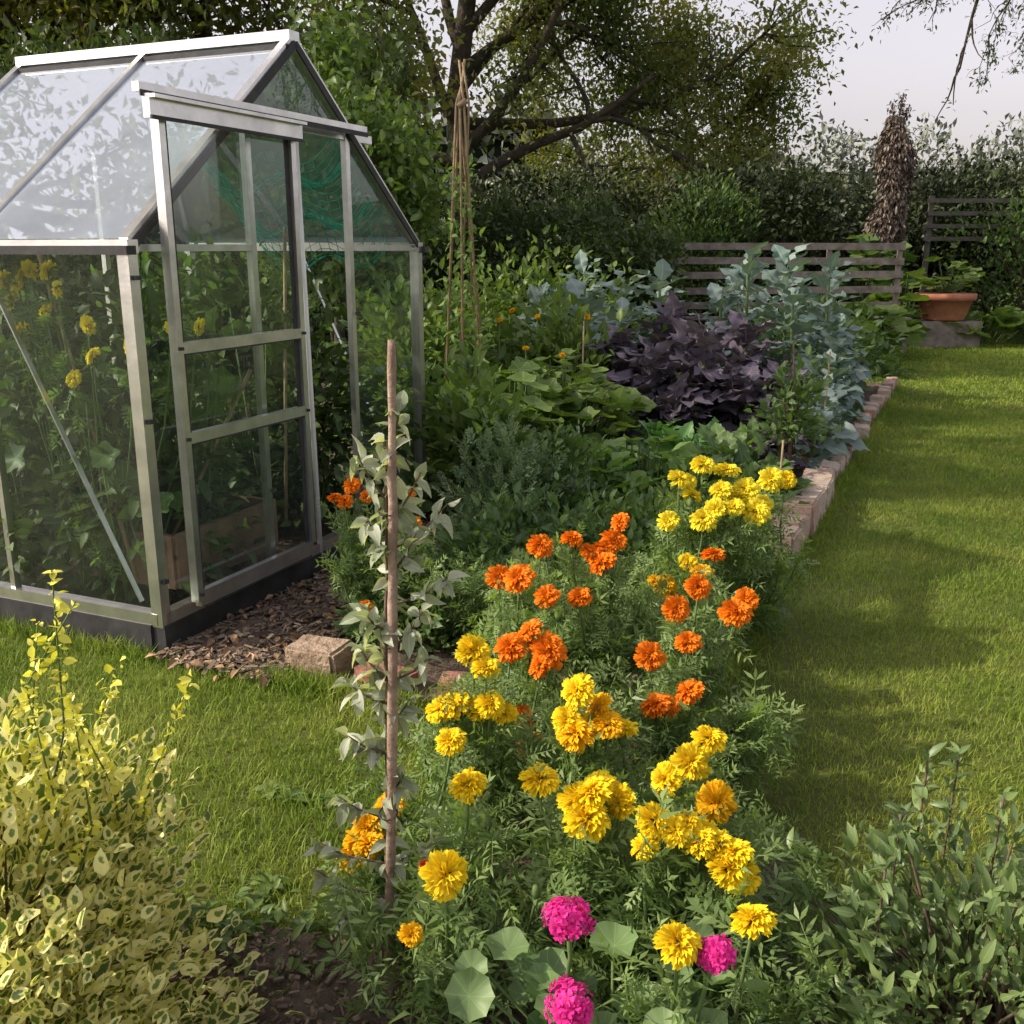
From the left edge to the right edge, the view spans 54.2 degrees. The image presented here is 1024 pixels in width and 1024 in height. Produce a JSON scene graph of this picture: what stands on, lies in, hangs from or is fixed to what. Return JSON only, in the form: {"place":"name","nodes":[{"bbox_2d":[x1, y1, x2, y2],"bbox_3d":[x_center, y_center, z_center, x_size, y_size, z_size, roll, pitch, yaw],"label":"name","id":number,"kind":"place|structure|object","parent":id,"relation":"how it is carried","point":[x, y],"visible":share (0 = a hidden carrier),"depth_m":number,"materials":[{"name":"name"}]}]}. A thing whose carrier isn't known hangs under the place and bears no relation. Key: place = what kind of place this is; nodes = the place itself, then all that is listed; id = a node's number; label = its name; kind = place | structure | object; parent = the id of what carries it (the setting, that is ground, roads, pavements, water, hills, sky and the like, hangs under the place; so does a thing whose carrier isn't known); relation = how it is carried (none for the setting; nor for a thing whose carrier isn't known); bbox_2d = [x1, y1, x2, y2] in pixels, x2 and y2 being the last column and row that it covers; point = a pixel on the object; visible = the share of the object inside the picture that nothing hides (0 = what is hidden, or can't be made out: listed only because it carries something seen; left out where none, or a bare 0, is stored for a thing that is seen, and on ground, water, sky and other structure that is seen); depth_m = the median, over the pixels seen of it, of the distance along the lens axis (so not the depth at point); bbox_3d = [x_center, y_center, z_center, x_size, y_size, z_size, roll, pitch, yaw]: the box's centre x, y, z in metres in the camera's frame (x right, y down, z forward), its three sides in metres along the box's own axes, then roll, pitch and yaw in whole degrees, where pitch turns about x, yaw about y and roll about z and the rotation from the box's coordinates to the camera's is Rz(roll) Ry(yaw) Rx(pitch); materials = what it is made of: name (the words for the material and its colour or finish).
{"place":"outdoors","nodes":[
{"label":"outdoors","id":0,"kind":"place"},
{"bbox_2d":[2,382,999,1023],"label":"garden bed soil","id":1,"kind":"structure","parent":0,"point":[290,536],"depth_m":2.45,"materials":[{"name":"brown soil"}]},
{"bbox_2d":[0,293,165,596],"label":"tomato plant","id":2,"kind":"object","parent":1,"relation":"on","point":[27,427],"visible":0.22,"depth_m":4.09,"materials":[{"name":"green plant"}]},
{"bbox_2d":[0,288,288,598],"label":"cucumber vine","id":3,"kind":"object","parent":1,"relation":"on","point":[222,387],"visible":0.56,"depth_m":4.11,"materials":[{"name":"green plant"}]},
{"bbox_2d":[18,267,275,602],"bbox_3d":[-1.563,-0.306,4.185,1.087,1.392,1.071,0,15,0],"label":"tomato plant","id":4,"kind":"object","parent":1,"relation":"on","point":[166,470],"visible":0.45,"depth_m":4.10,"materials":[{"name":"green plant"}]},
{"bbox_2d":[0,569,307,1023],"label":"variegated euonymus shrub","id":5,"kind":"object","parent":1,"relation":"on","point":[64,910],"visible":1,"depth_m":1.72,"materials":[{"name":"yellow plant"}]},
{"bbox_2d":[72,251,258,516],"bbox_3d":[-1.804,-0.654,5.334,1.050,1.486,1.017,0,15,0],"label":"tomato plant","id":6,"kind":"object","parent":1,"relation":"on","point":[121,372],"visible":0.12,"depth_m":5.15,"materials":[{"name":"green plant"}]},
{"bbox_2d":[70,491,278,589],"bbox_3d":[-1.468,0.099,4.403,0.575,0.220,0.680,6,16,23],"label":"wooden planter box","id":7,"kind":"object","parent":1,"relation":"on","point":[225,524],"visible":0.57,"depth_m":4.22,"materials":[{"name":"brown wood"}]},
{"bbox_2d":[0,259,215,586],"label":"tall yellow marigold","id":8,"kind":"object","parent":7,"relation":"in","point":[24,273],"visible":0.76,"depth_m":3.84,"materials":[{"name":"green plant"}]},
{"bbox_2d":[37,227,287,580],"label":"bamboo canes","id":9,"kind":"object","parent":7,"relation":"on","point":[200,476],"visible":0.7,"depth_m":4.24,"materials":[{"name":"beige wood"}]},
{"bbox_2d":[0,29,428,655],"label":"greenhouse","id":10,"kind":"object","parent":1,"relation":"on","point":[108,151],"visible":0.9,"depth_m":3.97,"materials":[{"name":"metal"}]},
{"bbox_2d":[142,93,316,606],"bbox_3d":[-1.039,-0.596,3.908,0.088,1.829,0.860,6,16,23],"label":"sliding door","id":11,"kind":"structure","parent":10,"relation":"in","point":[160,108],"depth_m":3.79,"materials":[{"name":"metal"}]},
{"bbox_2d":[203,139,389,273],"bbox_3d":[-1.144,-1.560,5.088,0.904,0.704,0.504,6,16,23],"label":"garden netting","id":12,"kind":"object","parent":10,"relation":"attached to","point":[259,227],"visible":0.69,"depth_m":5.06,"materials":[{"name":"green plastic"}]},
{"bbox_2d":[295,142,323,567],"bbox_3d":[-0.900,-0.654,4.433,0.022,1.900,0.052,6,16,23],"label":"white support pole","id":13,"kind":"object","parent":10,"relation":"attached to","point":[313,431],"visible":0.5,"depth_m":4.43,"materials":[{"name":"metal"}]},
{"bbox_2d":[146,220,331,525],"bbox_3d":[-1.502,-0.750,5.429,1.083,1.601,1.071,0,15,0],"label":"tomato plant","id":14,"kind":"object","parent":1,"relation":"on","point":[229,269],"visible":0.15,"depth_m":5.24,"materials":[{"name":"green plant"}]},
{"bbox_2d":[112,780,495,996],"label":"border weeds","id":15,"kind":"object","parent":1,"relation":"on","point":[272,916],"visible":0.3,"depth_m":2.26,"materials":[{"name":"green plant"}]},
{"bbox_2d":[101,508,513,1023],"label":"bark mulch","id":16,"kind":"object","parent":1,"relation":"on","point":[191,660],"visible":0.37,"depth_m":3.71,"materials":[{"name":"brown plant"}]},
{"bbox_2d":[215,259,407,538],"bbox_3d":[-1.047,-0.592,5.212,0.998,1.413,1.005,0,15,0],"label":"tomato plant","id":17,"kind":"object","parent":1,"relation":"on","point":[328,442],"visible":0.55,"depth_m":5.11,"materials":[{"name":"green plant"}]},
{"bbox_2d":[284,634,355,679],"bbox_3d":[-0.695,0.528,3.619,0.226,0.135,0.148,7,16,25],"label":"stone block","id":18,"kind":"object","parent":1,"relation":"on","point":[329,654],"depth_m":3.57,"materials":[{"name":"beige stone"}]},
{"bbox_2d":[187,0,490,392],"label":"hazel tree","id":19,"kind":"object","parent":1,"relation":"on","point":[400,162],"visible":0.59,"depth_m":8.10,"materials":[{"name":"green plant"}]},
{"bbox_2d":[315,477,444,645],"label":"marigold plant","id":20,"kind":"object","parent":1,"relation":"on","point":[359,583],"visible":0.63,"depth_m":3.75,"materials":[{"name":"green plant"}]},
{"bbox_2d":[301,390,470,989],"bbox_3d":[-0.243,0.405,1.874,0.337,1.260,0.135,0,15,0],"label":"young apple tree","id":21,"kind":"object","parent":1,"relation":"on","point":[370,743],"visible":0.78,"depth_m":1.84,"materials":[{"name":"green plant"}]},
{"bbox_2d":[384,340,398,996],"bbox_3d":[-0.229,0.373,1.858,0.067,1.370,0.023,0,15,0],"label":"garden stake","id":22,"kind":"object","parent":1,"relation":"on","point":[392,731],"visible":0.8,"depth_m":1.81,"materials":[{"name":"brown wood"}]},
{"bbox_2d":[313,727,483,944],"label":"marigold plant","id":23,"kind":"object","parent":1,"relation":"on","point":[365,834],"visible":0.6,"depth_m":2.15,"materials":[{"name":"green plant"}]},
{"bbox_2d":[332,536,488,659],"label":"mint plant","id":24,"kind":"object","parent":1,"relation":"on","point":[351,629],"visible":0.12,"depth_m":3.80,"materials":[{"name":"green plant"}]},
{"bbox_2d":[316,252,544,455],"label":"currant bush","id":25,"kind":"object","parent":1,"relation":"on","point":[382,333],"visible":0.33,"depth_m":7.58,"materials":[{"name":"green plant"}]},
{"bbox_2d":[355,516,514,642],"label":"marigold plant","id":26,"kind":"object","parent":1,"relation":"on","point":[467,586],"visible":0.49,"depth_m":3.70,"materials":[{"name":"green plant"}]},
{"bbox_2d":[308,766,588,1023],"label":"marigold plant","id":27,"kind":"object","parent":1,"relation":"on","point":[444,877],"visible":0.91,"depth_m":1.86,"materials":[{"name":"green plant"}]},
{"bbox_2d":[341,632,561,865],"bbox_3d":[-0.112,0.552,2.502,0.477,0.622,0.620,5,16,19],"label":"marigold plant","id":28,"kind":"object","parent":1,"relation":"on","point":[491,713],"visible":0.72,"depth_m":2.34,"materials":[{"name":"green plant"}]},
{"bbox_2d":[378,340,545,520],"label":"bean plant","id":29,"kind":"object","parent":1,"relation":"on","point":[455,415],"visible":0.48,"depth_m":5.52,"materials":[{"name":"green plant"}]},
{"bbox_2d":[426,59,511,437],"bbox_3d":[-0.336,-1.665,7.124,0.617,2.881,0.682,-8,17,-27],"label":"runner bean wigwam","id":30,"kind":"object","parent":1,"relation":"on","point":[461,101],"visible":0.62,"depth_m":7.00,"materials":[{"name":"brown wood"}]},
{"bbox_2d":[434,358,577,438],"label":"squash plant","id":31,"kind":"object","parent":1,"relation":"on","point":[549,390],"visible":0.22,"depth_m":6.44,"materials":[{"name":"green plant"}]},
{"bbox_2d":[432,407,590,552],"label":"fennel plant","id":32,"kind":"object","parent":1,"relation":"on","point":[518,470],"visible":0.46,"depth_m":4.88,"materials":[{"name":"green plant"}]},
{"bbox_2d":[398,481,631,640],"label":"mint plant","id":33,"kind":"object","parent":1,"relation":"on","point":[499,515],"visible":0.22,"depth_m":4.08,"materials":[{"name":"green plant"}]},
{"bbox_2d":[467,534,603,703],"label":"marigold plant","id":34,"kind":"object","parent":1,"relation":"on","point":[499,578],"visible":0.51,"depth_m":3.03,"materials":[{"name":"green plant"}]},
{"bbox_2d":[451,420,623,531],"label":"mint plant","id":35,"kind":"object","parent":1,"relation":"on","point":[578,449],"visible":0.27,"depth_m":4.99,"materials":[{"name":"green plant"}]},
{"bbox_2d":[435,605,649,777],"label":"marigold plant","id":36,"kind":"object","parent":1,"relation":"on","point":[547,641],"visible":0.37,"depth_m":2.58,"materials":[{"name":"green plant"}]},
{"bbox_2d":[450,521,651,669],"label":"parsley plant","id":37,"kind":"object","parent":1,"relation":"on","point":[511,562],"visible":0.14,"depth_m":3.71,"materials":[{"name":"green plant"}]},
{"bbox_2d":[465,669,665,875],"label":"marigold plant","id":38,"kind":"object","parent":1,"relation":"on","point":[575,730],"visible":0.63,"depth_m":2.22,"materials":[{"name":"green plant"}]},
{"bbox_2d":[456,751,685,1020],"bbox_3d":[0.152,0.733,1.980,0.553,0.540,0.391,9,17,30],"label":"marigold plant","id":39,"kind":"object","parent":1,"relation":"on","point":[591,810],"visible":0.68,"depth_m":1.89,"materials":[{"name":"green plant"}]},
{"bbox_2d":[492,348,655,460],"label":"plant","id":40,"kind":"object","parent":1,"relation":"on","point":[620,402],"visible":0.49,"depth_m":6.78,"materials":[{"name":"green plant"}]},
{"bbox_2d":[490,274,671,439],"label":"dahlia plant","id":41,"kind":"object","parent":1,"relation":"on","point":[551,334],"visible":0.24,"depth_m":8.06,"materials":[{"name":"green plant"}]},
{"bbox_2d":[508,471,670,599],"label":"mint plant","id":42,"kind":"object","parent":1,"relation":"on","point":[594,527],"visible":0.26,"depth_m":4.27,"materials":[{"name":"green plant"}]},
{"bbox_2d":[519,512,684,701],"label":"marigold plant","id":43,"kind":"object","parent":1,"relation":"on","point":[595,558],"visible":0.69,"depth_m":3.05,"materials":[{"name":"green plant"}]},
{"bbox_2d":[444,895,771,1023],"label":"pink geranium","id":44,"kind":"object","parent":1,"relation":"on","point":[549,985],"visible":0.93,"depth_m":1.63,"materials":[{"name":"green plant"}]},
{"bbox_2d":[573,324,668,434],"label":"purple kale plant","id":45,"kind":"object","parent":1,"relation":"on","point":[621,339],"visible":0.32,"depth_m":8.18,"materials":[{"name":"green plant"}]},
{"bbox_2d":[568,434,721,511],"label":"nasturtium plant","id":46,"kind":"object","parent":1,"relation":"on","point":[616,466],"visible":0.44,"depth_m":5.50,"materials":[{"name":"green plant"}]},
{"bbox_2d":[589,333,706,445],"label":"purple kale plant","id":47,"kind":"object","parent":1,"relation":"on","point":[656,364],"visible":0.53,"depth_m":7.48,"materials":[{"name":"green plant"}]},
{"bbox_2d":[625,370,717,444],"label":"purple kale plant","id":48,"kind":"object","parent":1,"relation":"on","point":[678,398],"visible":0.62,"depth_m":7.27,"materials":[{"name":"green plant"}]},
{"bbox_2d":[583,547,761,778],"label":"marigold plant","id":49,"kind":"object","parent":1,"relation":"on","point":[743,602],"visible":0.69,"depth_m":2.90,"materials":[{"name":"green plant"}]},
{"bbox_2d":[631,290,716,430],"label":"purple kale plant","id":50,"kind":"object","parent":1,"relation":"on","point":[675,307],"visible":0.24,"depth_m":8.28,"materials":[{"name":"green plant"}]},
{"bbox_2d":[603,507,753,680],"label":"marigold plant","id":51,"kind":"object","parent":1,"relation":"on","point":[668,521],"visible":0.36,"depth_m":3.42,"materials":[{"name":"leaf"},{"name":"orange petal"}]},
{"bbox_2d":[519,760,847,1013],"bbox_3d":[0.339,0.721,2.014,0.471,0.543,0.629,-9,18,-32],"label":"marigold plant","id":52,"kind":"object","parent":1,"relation":"on","point":[682,834],"visible":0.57,"depth_m":1.86,"materials":[{"name":"green plant"}]},
{"bbox_2d":[590,718,806,935],"bbox_3d":[0.412,0.682,2.295,0.550,0.495,0.555,0,15,0],"label":"marigold plant","id":53,"kind":"object","parent":1,"relation":"on","point":[692,761],"visible":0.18,"depth_m":2.19,"materials":[{"name":"green plant"}]},
{"bbox_2d":[535,833,863,1023],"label":"marigold plant","id":54,"kind":"object","parent":1,"relation":"on","point":[679,951],"visible":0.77,"depth_m":1.69,"materials":[{"name":"green plant"}]},
{"bbox_2d":[623,455,777,628],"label":"marigold plant","id":55,"kind":"object","parent":1,"relation":"on","point":[743,502],"visible":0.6,"depth_m":3.57,"materials":[{"name":"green plant"}]},
{"bbox_2d":[657,312,765,421],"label":"purple kale plant","id":56,"kind":"object","parent":1,"relation":"on","point":[700,344],"visible":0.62,"depth_m":7.77,"materials":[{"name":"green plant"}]},
{"bbox_2d":[621,640,806,826],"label":"marigold plant","id":57,"kind":"object","parent":1,"relation":"on","point":[665,713],"visible":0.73,"depth_m":2.67,"materials":[{"name":"green plant"}]},
{"bbox_2d":[633,526,801,660],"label":"marigold foliage plant","id":58,"kind":"object","parent":1,"relation":"on","point":[763,604],"visible":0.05,"depth_m":3.87,"materials":[{"name":"green plant"}]},
{"bbox_2d":[694,351,786,453],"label":"purple kale plant","id":59,"kind":"object","parent":1,"relation":"on","point":[744,391],"visible":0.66,"depth_m":7.46,"materials":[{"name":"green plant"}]},
{"bbox_2d":[709,241,782,380],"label":"broccoli plant","id":60,"kind":"object","parent":1,"relation":"on","point":[749,270],"visible":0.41,"depth_m":9.36,"materials":[{"name":"green plant"}]},
{"bbox_2d":[708,307,796,420],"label":"purple kale plant","id":61,"kind":"object","parent":1,"relation":"on","point":[741,345],"visible":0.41,"depth_m":8.05,"materials":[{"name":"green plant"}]},
{"bbox_2d":[695,416,817,527],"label":"beetroot plant","id":62,"kind":"object","parent":1,"relation":"on","point":[735,447],"visible":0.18,"depth_m":5.67,"materials":[{"name":"green plant"}]},
{"bbox_2d":[725,466,820,635],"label":"marigold plant","id":63,"kind":"object","parent":1,"relation":"on","point":[772,480],"visible":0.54,"depth_m":3.82,"materials":[{"name":"green plant"}]},
{"bbox_2d":[744,243,817,378],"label":"broccoli plant","id":64,"kind":"object","parent":1,"relation":"on","point":[782,256],"visible":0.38,"depth_m":9.84,"materials":[{"name":"green plant"}]},
{"bbox_2d":[743,342,840,471],"bbox_3d":[1.708,-0.579,6.202,0.569,0.950,0.600,10,18,34],"label":"young fruit tree","id":65,"kind":"object","parent":1,"relation":"on","point":[791,429],"visible":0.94,"depth_m":6.06,"materials":[{"name":"green plant"}]},
{"bbox_2d":[756,274,840,380],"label":"broccoli plant","id":66,"kind":"object","parent":1,"relation":"on","point":[790,298],"visible":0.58,"depth_m":8.69,"materials":[{"name":"green plant"}]},
{"bbox_2d":[780,250,870,400],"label":"broccoli plant","id":67,"kind":"object","parent":1,"relation":"on","point":[827,283],"visible":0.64,"depth_m":9.12,"materials":[{"name":"green plant"}]},
{"bbox_2d":[795,388,869,458],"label":"cabbage plant","id":68,"kind":"object","parent":1,"relation":"on","point":[853,439],"visible":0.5,"depth_m":7.07,"materials":[{"name":"green plant"}]},
{"bbox_2d":[749,741,1023,1023],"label":"evergreen shrub","id":69,"kind":"object","parent":1,"relation":"on","point":[907,953],"visible":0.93,"depth_m":1.78,"materials":[{"name":"green plant"}]},
{"bbox_2d":[0,331,1023,964],"bbox_3d":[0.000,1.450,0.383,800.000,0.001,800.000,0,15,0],"label":"ground","id":70,"kind":"structure","parent":0,"point":[794,773],"depth_m":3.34,"materials":[{"name":"green plant"}]},
{"bbox_2d":[0,0,245,66],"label":"oak tree","id":71,"kind":"object","parent":70,"relation":"on","point":[8,14],"visible":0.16,"depth_m":12.93,"materials":[{"name":"green plant"}]},
{"bbox_2d":[0,6,421,381],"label":"tall hedge","id":72,"kind":"object","parent":70,"relation":"on","point":[74,272],"visible":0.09,"depth_m":11.20,"materials":[{"name":"green plant"}]},
{"bbox_2d":[3,0,506,178],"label":"birch tree","id":73,"kind":"object","parent":70,"relation":"on","point":[202,21],"visible":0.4,"depth_m":12.77,"materials":[{"name":"green plant"}]},
{"bbox_2d":[283,59,562,224],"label":"distant tree line","id":74,"kind":"object","parent":70,"relation":"on","point":[496,148],"visible":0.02,"depth_m":42.62,"materials":[{"name":"green plant"}]},
{"bbox_2d":[370,225,664,369],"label":"raspberry bush","id":75,"kind":"object","parent":70,"relation":"on","point":[503,303],"visible":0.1,"depth_m":10.83,"materials":[{"name":"green plant"}]},
{"bbox_2d":[417,173,688,337],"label":"laurel hedge","id":76,"kind":"object","parent":70,"relation":"on","point":[650,244],"visible":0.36,"depth_m":14.05,"materials":[{"name":"green plant"}]},
{"bbox_2d":[277,0,874,229],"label":"oak tree","id":77,"kind":"object","parent":70,"relation":"on","point":[532,17],"visible":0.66,"depth_m":19.57,"materials":[{"name":"green plant"}]},
{"bbox_2d":[493,0,846,224],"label":"ash tree","id":78,"kind":"object","parent":70,"relation":"on","point":[755,101],"visible":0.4,"depth_m":21.75,"materials":[{"name":"green plant"}]},
{"bbox_2d":[630,163,779,313],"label":"hawthorn bush","id":79,"kind":"object","parent":70,"relation":"on","point":[702,233],"visible":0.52,"depth_m":17.50,"materials":[{"name":"green plant"}]},
{"bbox_2d":[422,135,1023,330],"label":"hedge","id":80,"kind":"object","parent":70,"relation":"on","point":[854,228],"visible":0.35,"depth_m":17.94,"materials":[{"name":"green plant"}]},
{"bbox_2d":[721,147,852,270],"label":"holly bush","id":81,"kind":"object","parent":70,"relation":"on","point":[814,222],"visible":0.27,"depth_m":18.13,"materials":[{"name":"green plant"}]},
{"bbox_2d":[557,110,1023,224],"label":"distant tree line","id":82,"kind":"object","parent":70,"relation":"on","point":[843,152],"visible":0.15,"depth_m":40.39,"materials":[{"name":"green plant"}]},
{"bbox_2d":[671,243,911,353],"bbox_3d":[4.071,-3.147,14.707,3.460,1.572,0.585,0,15,0],"label":"slatted garden bench","id":83,"kind":"object","parent":70,"relation":"on","point":[897,275],"visible":0.3,"depth_m":14.79,"materials":[{"name":"grey wood"}]},
{"bbox_2d":[690,377,897,676],"bbox_3d":[2.429,-0.440,7.298,0.202,0.160,8.616,7,16,24],"label":"brick edging","id":84,"kind":"object","parent":70,"relation":"on","point":[871,408],"visible":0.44,"depth_m":8.28,"materials":[{"name":"brown brick"}]},
{"bbox_2d":[757,468,834,564],"bbox_3d":[1.590,0.002,5.504,0.213,0.222,1.674,6,16,23],"label":"brick edging","id":85,"kind":"object","parent":70,"relation":"on","point":[819,496],"visible":0.52,"depth_m":5.33,"materials":[{"name":"beige brick"}]},
{"bbox_2d":[731,285,925,381],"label":"currant bush","id":86,"kind":"object","parent":70,"relation":"on","point":[879,366],"visible":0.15,"depth_m":11.97,"materials":[{"name":"green plant"}]},
{"bbox_2d":[760,295,930,357],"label":"squash plant","id":87,"kind":"object","parent":70,"relation":"on","point":[899,322],"visible":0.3,"depth_m":13.63,"materials":[{"name":"green plant"}]},
{"bbox_2d":[831,232,918,333],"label":"squash plant","id":88,"kind":"object","parent":70,"relation":"on","point":[863,238],"visible":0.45,"depth_m":16.55,"materials":[{"name":"green plant"}]},
{"bbox_2d":[860,89,918,303],"bbox_3d":[6.356,-4.979,16.875,0.877,4.008,0.813,0,15,0],"label":"dead conifer tree","id":89,"kind":"object","parent":70,"relation":"on","point":[886,222],"visible":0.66,"depth_m":16.58,"materials":[{"name":"brown plant"}]},
{"bbox_2d":[855,267,929,343],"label":"squash plant","id":90,"kind":"object","parent":70,"relation":"on","point":[907,298],"visible":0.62,"depth_m":15.37,"materials":[{"name":"green plant"}]},
{"bbox_2d":[851,143,1023,278],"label":"laurel bush","id":91,"kind":"object","parent":70,"relation":"on","point":[996,173],"visible":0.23,"depth_m":17.79,"materials":[{"name":"green plant"}]},
{"bbox_2d":[908,319,981,347],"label":"stone plinth","id":92,"kind":"structure","parent":70,"relation":"on","point":[942,334],"depth_m":15.37,"materials":[{"name":"grey stone"}]},
{"bbox_2d":[914,256,985,320],"bbox_3d":[6.743,-3.465,15.470,0.976,0.956,1.022,9,17,29],"label":"terracotta pot","id":93,"kind":"object","parent":92,"relation":"on","point":[948,305],"visible":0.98,"depth_m":15.24,"materials":[{"name":"ceramic"}]},
{"bbox_2d":[871,0,1023,118],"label":"larch tree","id":94,"kind":"object","parent":70,"relation":"on","point":[989,45],"visible":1,"depth_m":6.35,"materials":[{"name":"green plant"}]},
{"bbox_2d":[877,305,1023,345],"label":"squash plant","id":95,"kind":"object","parent":70,"relation":"on","point":[1007,320],"visible":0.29,"depth_m":15.62,"materials":[{"name":"green plant"}]},
{"bbox_2d":[918,196,1023,334],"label":"slatted fence","id":96,"kind":"object","parent":70,"relation":"on","point":[929,225],"visible":0.68,"depth_m":17.19,"materials":[{"name":"grey wood"}]},
{"bbox_2d":[920,168,1023,336],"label":"climbing rose","id":97,"kind":"object","parent":70,"relation":"on","point":[1006,254],"visible":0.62,"depth_m":17.11,"materials":[{"name":"green plant"}]},
{"bbox_2d":[19,0,1023,197],"label":"sky","id":98,"kind":"structure","parent":0,"point":[920,61],"materials":[{"name":"white"}]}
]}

